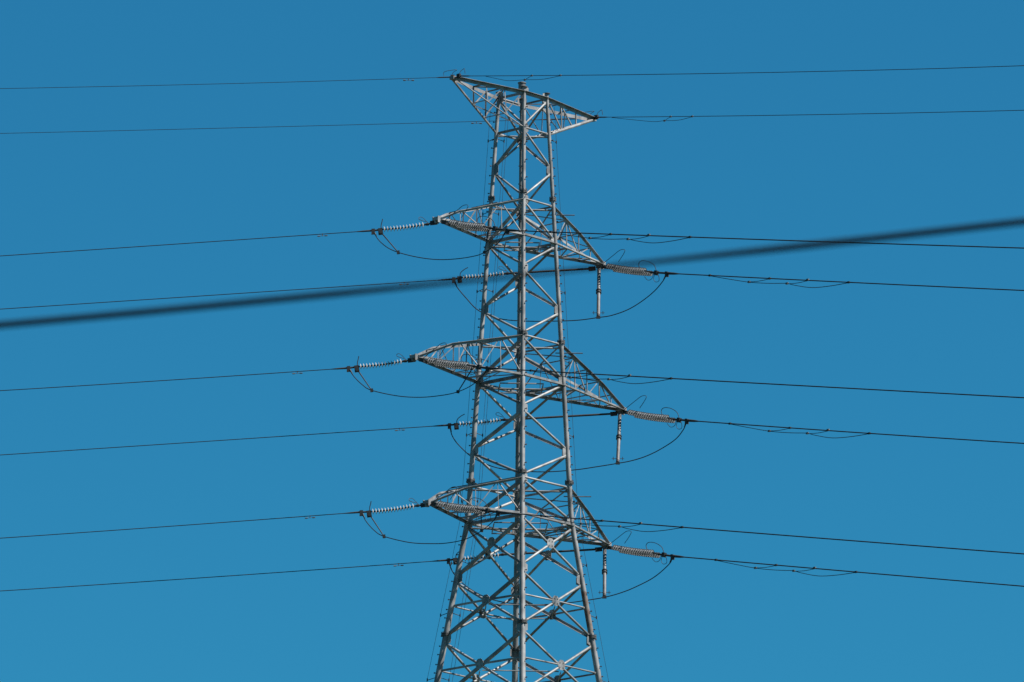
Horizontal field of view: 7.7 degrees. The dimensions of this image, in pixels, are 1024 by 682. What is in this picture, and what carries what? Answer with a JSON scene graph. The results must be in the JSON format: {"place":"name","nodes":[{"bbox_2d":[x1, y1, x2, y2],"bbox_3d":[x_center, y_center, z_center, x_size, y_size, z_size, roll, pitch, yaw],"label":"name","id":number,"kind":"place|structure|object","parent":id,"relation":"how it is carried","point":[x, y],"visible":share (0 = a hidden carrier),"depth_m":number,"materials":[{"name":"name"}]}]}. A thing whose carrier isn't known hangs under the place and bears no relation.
{"place":"outdoors","nodes":[
{"label":"outdoors","id":0,"kind":"place"},
{"bbox_2d":[0,218,1023,327],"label":"overhead cable","id":1,"kind":"object","parent":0,"point":[369,290],"visible":1,"depth_m":25.74,"materials":[{"name":"black rubber"}]},
{"bbox_2d":[0,0,1023,681],"label":"sky","id":2,"kind":"structure","parent":0,"point":[792,175],"materials":[{"name":"blue"}]},
{"bbox_3d":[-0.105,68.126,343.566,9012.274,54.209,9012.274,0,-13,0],"label":"ground","id":3,"kind":"structure","parent":0,"visible":0},
{"bbox_2d":[410,75,626,681],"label":"transmission tower","id":4,"kind":"structure","parent":3,"relation":"on","point":[519,578],"depth_m":358.98,"materials":[{"name":"metal"}]},
{"bbox_2d":[0,70,456,88],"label":"earth wire","id":5,"kind":"object","parent":4,"relation":"attached to","point":[243,83],"visible":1,"depth_m":358.99,"materials":[{"name":"metal"}]},
{"bbox_2d":[0,111,592,133],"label":"earth wire","id":6,"kind":"object","parent":4,"relation":"attached to","point":[296,126],"visible":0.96,"depth_m":366.01,"materials":[{"name":"metal"}]},
{"bbox_2d":[350,353,414,391],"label":"insulator string","id":7,"kind":"object","parent":4,"relation":"attached to","point":[357,366],"visible":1,"depth_m":353.89,"materials":[{"name":"ceramic"}]},
{"bbox_2d":[0,366,349,390],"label":"conductor","id":8,"kind":"object","parent":7,"relation":"attached to","point":[348,368],"visible":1,"depth_m":353.79,"materials":[{"name":"metal"}]},
{"bbox_2d":[349,369,485,397],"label":"jumper wire","id":9,"kind":"object","parent":7,"relation":"hanging from","point":[416,397],"visible":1,"depth_m":351.96,"materials":[{"name":"metal"}]},
{"bbox_2d":[363,498,424,537],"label":"insulator string","id":10,"kind":"object","parent":4,"relation":"attached to","point":[369,512],"visible":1,"depth_m":353.06,"materials":[{"name":"ceramic"}]},
{"bbox_2d":[0,510,362,538],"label":"conductor","id":11,"kind":"object","parent":10,"relation":"attached to","point":[361,512],"visible":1,"depth_m":352.94,"materials":[{"name":"metal"}]},
{"bbox_2d":[375,217,436,253],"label":"insulator string","id":12,"kind":"object","parent":4,"relation":"attached to","point":[380,230],"visible":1,"depth_m":356.54,"materials":[{"name":"ceramic"}]},
{"bbox_2d":[1,229,374,255],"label":"conductor","id":13,"kind":"object","parent":12,"relation":"attached to","point":[372,231],"visible":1,"depth_m":356.42,"materials":[{"name":"metal"}]},
{"bbox_2d":[374,231,505,259],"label":"jumper wire","id":14,"kind":"object","parent":12,"relation":"hanging from","point":[438,259],"visible":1,"depth_m":354.67,"materials":[{"name":"metal"}]},
{"bbox_2d":[419,343,485,392],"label":"insulator string","id":15,"kind":"object","parent":4,"relation":"attached to","point":[460,365],"visible":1,"depth_m":351.89,"materials":[{"name":"ceramic"}]},
{"bbox_2d":[486,366,1023,397],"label":"conductor","id":16,"kind":"object","parent":15,"relation":"attached to","point":[488,368],"visible":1,"depth_m":341.37,"materials":[{"name":"metal"}]},
{"bbox_2d":[431,486,495,531],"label":"insulator string","id":17,"kind":"object","parent":4,"relation":"attached to","point":[470,508],"visible":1,"depth_m":351.29,"materials":[{"name":"ceramic"}]},
{"bbox_2d":[362,514,496,543],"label":"jumper wire","id":18,"kind":"object","parent":17,"relation":"hanging from","point":[427,543],"visible":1,"depth_m":351.17,"materials":[{"name":"metal"}]},
{"bbox_2d":[496,510,1023,553],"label":"conductor","id":19,"kind":"object","parent":17,"relation":"attached to","point":[498,512],"visible":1,"depth_m":341.15,"materials":[{"name":"metal"}]},
{"bbox_2d":[441,205,504,253],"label":"insulator string","id":20,"kind":"object","parent":4,"relation":"attached to","point":[472,226],"visible":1,"depth_m":354.75,"materials":[{"name":"ceramic"}]},
{"bbox_2d":[505,228,1023,248],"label":"conductor","id":21,"kind":"object","parent":20,"relation":"attached to","point":[507,230],"visible":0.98,"depth_m":345.36,"materials":[{"name":"metal"}]},
{"bbox_2d":[455,266,595,279],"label":"insulator string","id":22,"kind":"object","parent":4,"relation":"attached to","point":[478,276],"visible":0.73,"depth_m":364.77,"materials":[{"name":"ceramic"}]},
{"bbox_2d":[4,277,454,308],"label":"conductor","id":23,"kind":"object","parent":22,"relation":"attached to","point":[452,278],"visible":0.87,"depth_m":364.57,"materials":[{"name":"metal"}]},
{"bbox_2d":[450,547,601,564],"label":"insulator string","id":24,"kind":"object","parent":4,"relation":"attached to","point":[595,549],"visible":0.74,"depth_m":362.00,"materials":[{"name":"ceramic"}]},
{"bbox_2d":[2,558,449,590],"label":"conductor","id":25,"kind":"object","parent":24,"relation":"attached to","point":[448,560],"visible":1,"depth_m":361.75,"materials":[{"name":"metal"}]},
{"bbox_2d":[451,411,617,429],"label":"insulator string","id":26,"kind":"object","parent":4,"relation":"attached to","point":[456,424],"visible":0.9,"depth_m":364.32,"materials":[{"name":"ceramic"}]},
{"bbox_2d":[2,423,450,454],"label":"conductor","id":27,"kind":"object","parent":26,"relation":"attached to","point":[448,425],"visible":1,"depth_m":364.08,"materials":[{"name":"metal"}]},
{"bbox_2d":[592,265,600,318],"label":"jumper post","id":28,"kind":"object","parent":4,"relation":"hanging from","point":[598,291],"visible":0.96,"depth_m":363.43,"materials":[{"name":"metal"}]},
{"bbox_2d":[455,276,665,321],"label":"jumper wire","id":29,"kind":"object","parent":28,"relation":"hanging from","point":[567,320],"visible":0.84,"depth_m":362.47,"materials":[{"name":"metal"}]},
{"bbox_2d":[598,546,610,598],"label":"jumper post","id":30,"kind":"object","parent":4,"relation":"hanging from","point":[604,574],"visible":1,"depth_m":360.57,"materials":[{"name":"metal"}]},
{"bbox_2d":[449,559,671,604],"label":"jumper wire","id":31,"kind":"object","parent":30,"relation":"hanging from","point":[575,601],"visible":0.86,"depth_m":359.52,"materials":[{"name":"metal"}]},
{"bbox_2d":[612,411,623,464],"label":"jumper post","id":32,"kind":"object","parent":4,"relation":"hanging from","point":[618,439],"visible":1,"depth_m":362.88,"materials":[{"name":"metal"}]},
{"bbox_2d":[450,424,685,471],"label":"jumper wire","id":33,"kind":"object","parent":32,"relation":"hanging from","point":[574,469],"visible":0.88,"depth_m":362.02,"materials":[{"name":"metal"}]},
{"bbox_2d":[603,249,664,281],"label":"insulator string","id":34,"kind":"object","parent":4,"relation":"attached to","point":[642,271],"visible":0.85,"depth_m":363.03,"materials":[{"name":"ceramic"}]},
{"bbox_2d":[665,271,1023,290],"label":"conductor","id":35,"kind":"object","parent":34,"relation":"attached to","point":[667,274],"visible":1,"depth_m":355.42,"materials":[{"name":"metal"}]},
{"bbox_2d":[607,531,669,563],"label":"insulator string","id":36,"kind":"object","parent":4,"relation":"attached to","point":[646,552],"visible":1,"depth_m":360.32,"materials":[{"name":"ceramic"}]},
{"bbox_2d":[670,554,1023,586],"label":"conductor","id":37,"kind":"object","parent":36,"relation":"attached to","point":[672,556],"visible":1,"depth_m":352.64,"materials":[{"name":"metal"}]},
{"bbox_2d":[623,395,684,428],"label":"insulator string","id":38,"kind":"object","parent":4,"relation":"attached to","point":[661,417],"visible":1,"depth_m":362.70,"materials":[{"name":"ceramic"}]},
{"bbox_2d":[685,419,1023,443],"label":"conductor","id":39,"kind":"object","parent":38,"relation":"attached to","point":[687,421],"visible":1,"depth_m":355.00,"materials":[{"name":"metal"}]},
{"bbox_2d":[456,65,1023,80],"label":"earth wire","id":40,"kind":"object","parent":4,"relation":"attached to","point":[459,75],"visible":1,"depth_m":349.44,"materials":[{"name":"metal"}]},
{"bbox_2d":[594,110,1023,121],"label":"earth wire","id":41,"kind":"object","parent":4,"relation":"attached to","point":[596,117],"visible":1,"depth_m":358.26,"materials":[{"name":"metal"}]}
]}

